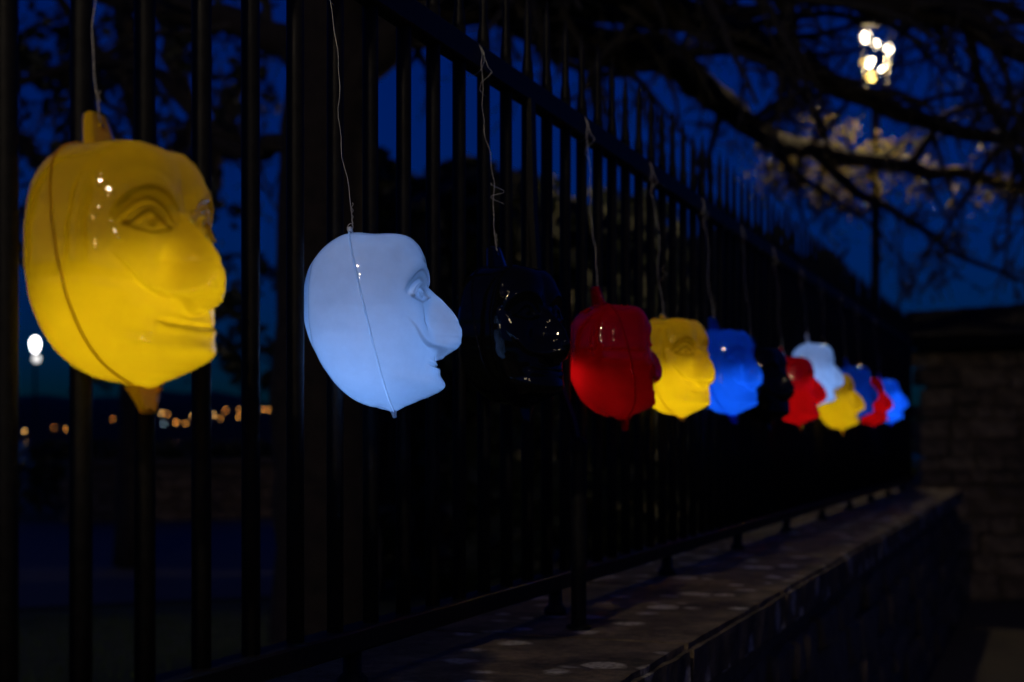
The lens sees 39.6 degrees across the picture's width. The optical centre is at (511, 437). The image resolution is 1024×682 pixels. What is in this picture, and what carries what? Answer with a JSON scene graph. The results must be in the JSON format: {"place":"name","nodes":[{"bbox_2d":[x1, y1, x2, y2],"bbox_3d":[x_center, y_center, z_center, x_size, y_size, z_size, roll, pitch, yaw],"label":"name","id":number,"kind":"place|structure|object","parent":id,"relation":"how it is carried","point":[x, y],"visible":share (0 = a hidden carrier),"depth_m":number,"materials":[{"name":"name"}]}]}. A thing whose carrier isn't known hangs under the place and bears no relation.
{"place":"outdoors","nodes":[
{"label":"outdoors","id":0,"kind":"place"},
{"bbox_2d":[19,438,272,514],"bbox_3d":[-1.827,0.733,30.489,17.293,1.540,1.594,0,0,-26],"label":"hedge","id":1,"kind":"object","parent":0,"point":[49,455],"visible":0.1,"depth_m":27.03,"materials":[{"name":"green plant"}]},
{"bbox_2d":[19,609,385,681],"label":"grass","id":2,"kind":"structure","parent":0,"point":[60,668],"depth_m":10.12,"materials":[{"name":"green plant"}]},
{"bbox_2d":[19,517,590,607],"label":"road","id":3,"kind":"structure","parent":0,"point":[43,564],"depth_m":16.30,"materials":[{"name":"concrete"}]},
{"bbox_2d":[19,0,281,567],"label":"garden tree","id":4,"kind":"object","parent":3,"relation":"on","point":[34,59],"visible":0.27,"depth_m":15.92,"materials":[{"name":"green plant"}]},
{"bbox_2d":[384,171,451,541],"bbox_3d":[-1.003,-0.762,16.000,1.586,4.469,1.463,0,0,21],"label":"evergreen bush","id":5,"kind":"object","parent":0,"point":[413,176],"depth_m":15.91,"materials":[{"name":"green plant"}]},
{"bbox_2d":[19,465,922,681],"bbox_3d":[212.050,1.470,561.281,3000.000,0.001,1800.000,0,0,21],"label":"ground","id":6,"kind":"structure","parent":0,"point":[233,606],"depth_m":10.86,"materials":[{"name":"green plant"}]},
{"bbox_2d":[31,334,39,465],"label":"street lamp","id":7,"kind":"object","parent":6,"relation":"on","point":[35,345],"visible":0.8,"depth_m":49.95,"materials":[{"name":"paint"}]},
{"bbox_2d":[59,458,603,522],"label":"garden wall","id":8,"kind":"structure","parent":6,"relation":"on","point":[173,489],"depth_m":25.11,"materials":[{"name":"stone"}]},
{"bbox_2d":[384,154,573,595],"bbox_3d":[-0.401,-0.630,14.015,2.238,4.365,2.027,0,0,-5],"label":"evergreen bush","id":9,"kind":"object","parent":6,"relation":"on","point":[418,191],"visible":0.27,"depth_m":13.51,"materials":[{"name":"green plant"}]},
{"bbox_2d":[19,0,1023,644],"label":"spreading tree","id":10,"kind":"object","parent":6,"relation":"on","point":[735,30],"visible":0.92,"depth_m":9.57,"materials":[{"name":"brown plant"}]},
{"bbox_2d":[516,169,714,564],"bbox_3d":[0.593,-0.824,16.932,3.708,4.770,3.158,0,0,21],"label":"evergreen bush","id":11,"kind":"object","parent":6,"relation":"on","point":[556,228],"visible":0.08,"depth_m":16.46,"materials":[{"name":"green plant"}]},
{"bbox_2d":[857,23,893,295],"bbox_3d":[3.835,-1.605,15.000,0.461,6.110,0.461,0,0,5],"label":"street lamp","id":12,"kind":"object","parent":6,"relation":"on","point":[875,257],"visible":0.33,"depth_m":14.96,"materials":[{"name":"paint"}]},
{"bbox_2d":[19,390,924,440],"bbox_3d":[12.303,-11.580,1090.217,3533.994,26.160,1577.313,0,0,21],"label":"hills","id":13,"kind":"structure","parent":0,"point":[53,411],"depth_m":633.33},
{"bbox_2d":[19,441,924,464],"bbox_3d":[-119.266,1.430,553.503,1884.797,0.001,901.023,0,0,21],"label":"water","id":14,"kind":"structure","parent":0,"point":[21,443],"depth_m":192.97,"materials":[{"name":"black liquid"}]},
{"bbox_2d":[19,0,1023,419],"label":"sky","id":15,"kind":"structure","parent":0,"point":[52,370],"materials":[{"name":"blue"}]},
{"bbox_2d":[925,599,1023,681],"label":"pavement","id":16,"kind":"structure","parent":0,"point":[984,642],"depth_m":9.89,"materials":[{"name":"grey concrete"}]},
{"bbox_2d":[264,488,962,681],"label":"dwarf wall","id":17,"kind":"structure","parent":16,"relation":"on","point":[864,590],"depth_m":4.09,"materials":[{"name":"stone"}]},
{"bbox_2d":[0,0,913,681],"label":"iron railing","id":18,"kind":"object","parent":17,"relation":"on","point":[760,476],"visible":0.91,"depth_m":2.78,"materials":[{"name":"black metal"}]},
{"bbox_2d":[91,0,100,121],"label":"hanging wire","id":19,"kind":"object","parent":18,"relation":"hanging from","point":[93,66],"visible":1,"depth_m":1.65,"materials":[{"name":"grey metal"}]},
{"bbox_2d":[23,110,225,413],"bbox_3d":[-0.445,-0.202,1.630,0.218,0.350,0.223,0,0,-20],"label":"face lantern","id":20,"kind":"object","parent":19,"relation":"hanging from","point":[124,272],"visible":1,"depth_m":1.55,"materials":[{"name":"yellow plastic"}]},
{"bbox_2d":[329,0,352,230],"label":"hanging wire","id":21,"kind":"object","parent":18,"relation":"hanging from","point":[338,120],"visible":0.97,"depth_m":2.23,"materials":[{"name":"grey metal"}]},
{"bbox_2d":[304,226,461,417],"bbox_3d":[-0.217,-0.182,2.239,0.212,0.302,0.222,0,0,40],"label":"face lantern","id":22,"kind":"object","parent":21,"relation":"hanging from","point":[383,328],"visible":1,"depth_m":2.16,"materials":[{"name":"white plastic"}]},
{"bbox_2d":[466,45,503,249],"bbox_3d":[-0.060,-0.575,2.836,0.089,0.434,0.031,0,0,33],"label":"hanging wire","id":23,"kind":"object","parent":18,"relation":"hanging from","point":[485,138],"visible":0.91,"depth_m":2.82,"materials":[{"name":"grey metal"}]},
{"bbox_2d":[458,246,569,422],"bbox_3d":[0.000,-0.204,2.794,0.212,0.350,0.222,0,0,-2],"label":"face lantern","id":24,"kind":"object","parent":23,"relation":"hanging from","point":[514,348],"visible":1,"depth_m":2.71,"materials":[{"name":"black plastic"}]},
{"bbox_2d":[571,117,597,281],"bbox_3d":[0.182,-0.569,3.470,0.090,0.446,0.036,0,0,40],"label":"hanging wire","id":25,"kind":"object","parent":18,"relation":"hanging from","point":[590,175],"visible":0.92,"depth_m":3.46,"materials":[{"name":"grey metal"}]},
{"bbox_2d":[571,286,661,430],"bbox_3d":[0.240,-0.191,3.447,0.218,0.350,0.223,0,0,27],"label":"face lantern","id":26,"kind":"object","parent":25,"relation":"hanging from","point":[616,369],"visible":0.98,"depth_m":3.37,"materials":[{"name":"red plastic"}]},
{"bbox_2d":[643,162,667,316],"bbox_3d":[0.395,-0.566,4.032,0.096,0.452,0.025,0,0,21],"label":"hanging wire","id":27,"kind":"object","parent":18,"relation":"hanging from","point":[658,227],"visible":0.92,"depth_m":4.02,"materials":[{"name":"grey metal"}]},
{"bbox_2d":[650,314,714,420],"bbox_3d":[0.456,-0.198,3.996,0.210,0.302,0.222,0,0,0],"label":"face lantern","id":28,"kind":"object","parent":27,"relation":"hanging from","point":[679,347],"visible":0.91,"depth_m":3.90,"materials":[{"name":"yellow plastic"}]},
{"bbox_2d":[697,197,713,318],"bbox_3d":[0.620,-0.582,4.633,0.085,0.419,0.028,0,0,31],"label":"hanging wire","id":29,"kind":"object","parent":18,"relation":"hanging from","point":[708,246],"visible":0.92,"depth_m":4.62,"materials":[{"name":"grey metal"}]},
{"bbox_2d":[706,316,762,424],"bbox_3d":[0.685,-0.218,4.589,0.217,0.350,0.220,0,0,-2],"label":"face lantern","id":30,"kind":"object","parent":29,"relation":"hanging from","point":[737,382],"visible":0.91,"depth_m":4.50,"materials":[{"name":"blue plastic"}]},
{"bbox_3d":[0.834,-0.572,5.200,0.086,0.440,0.037,0,0,21],"label":"wire","id":31,"kind":"object","parent":18,"relation":"hanging from","visible":0},
{"bbox_2d":[741,336,793,431],"bbox_3d":[0.896,-0.197,5.152,0.223,0.350,0.221,0,0,0],"label":"face lantern","id":32,"kind":"object","parent":31,"relation":"hanging from","point":[775,390],"visible":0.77,"depth_m":5.06,"materials":[{"name":"black plastic"}]},
{"bbox_3d":[1.063,-0.573,5.804,0.086,0.439,0.027,0,0,21],"label":"wire","id":33,"kind":"object","parent":18,"relation":"hanging from","visible":0},
{"bbox_2d":[779,346,826,431],"bbox_3d":[1.135,-0.199,5.779,0.223,0.350,0.221,0,0,-24],"label":"face lantern","id":34,"kind":"object","parent":33,"relation":"hanging from","point":[809,396],"visible":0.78,"depth_m":5.69,"materials":[{"name":"red plastic"}]},
{"bbox_3d":[1.297,-0.621,6.420,0.086,0.341,0.038,0,0,21],"label":"wire","id":35,"kind":"object","parent":18,"relation":"hanging from","visible":0},
{"bbox_2d":[793,333,843,407],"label":"face lantern","id":36,"kind":"object","parent":35,"relation":"hanging from","point":[828,375],"visible":0.64,"depth_m":6.30,"materials":[{"name":"white plastic"}]},
{"bbox_3d":[1.509,-0.565,6.977,0.086,0.453,0.035,0,0,21],"label":"wire","id":37,"kind":"object","parent":18,"relation":"hanging from","visible":0},
{"bbox_2d":[818,373,864,435],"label":"face lantern","id":38,"kind":"object","parent":37,"relation":"hanging from","point":[843,409],"visible":0.74,"depth_m":6.86,"materials":[{"name":"yellow plastic"}]},
{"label":"wire","id":39,"kind":"object","parent":18,"relation":"hanging from","visible":0},
{"bbox_2d":[839,358,878,423],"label":"face lantern","id":40,"kind":"object","parent":39,"relation":"hanging from","point":[865,390],"visible":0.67,"depth_m":7.50,"materials":[{"name":"blue plastic"}]},
{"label":"wire","id":41,"kind":"object","parent":18,"relation":"hanging from","visible":0},
{"bbox_2d":[861,378,892,430],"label":"face lantern","id":42,"kind":"object","parent":41,"relation":"hanging from","point":[882,404],"visible":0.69,"depth_m":8.10,"materials":[{"name":"red plastic"}]},
{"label":"wire","id":43,"kind":"object","parent":18,"relation":"hanging from","visible":0},
{"bbox_2d":[877,373,907,427],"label":"face lantern","id":44,"kind":"object","parent":43,"relation":"hanging from","point":[896,396],"visible":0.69,"depth_m":8.94,"materials":[{"name":"blue plastic"}]},
{"bbox_2d":[906,303,1023,600],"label":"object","id":45,"kind":"structure","parent":16,"relation":"on","point":[969,408],"depth_m":12.75,"materials":[{"name":"brick"}]}
]}

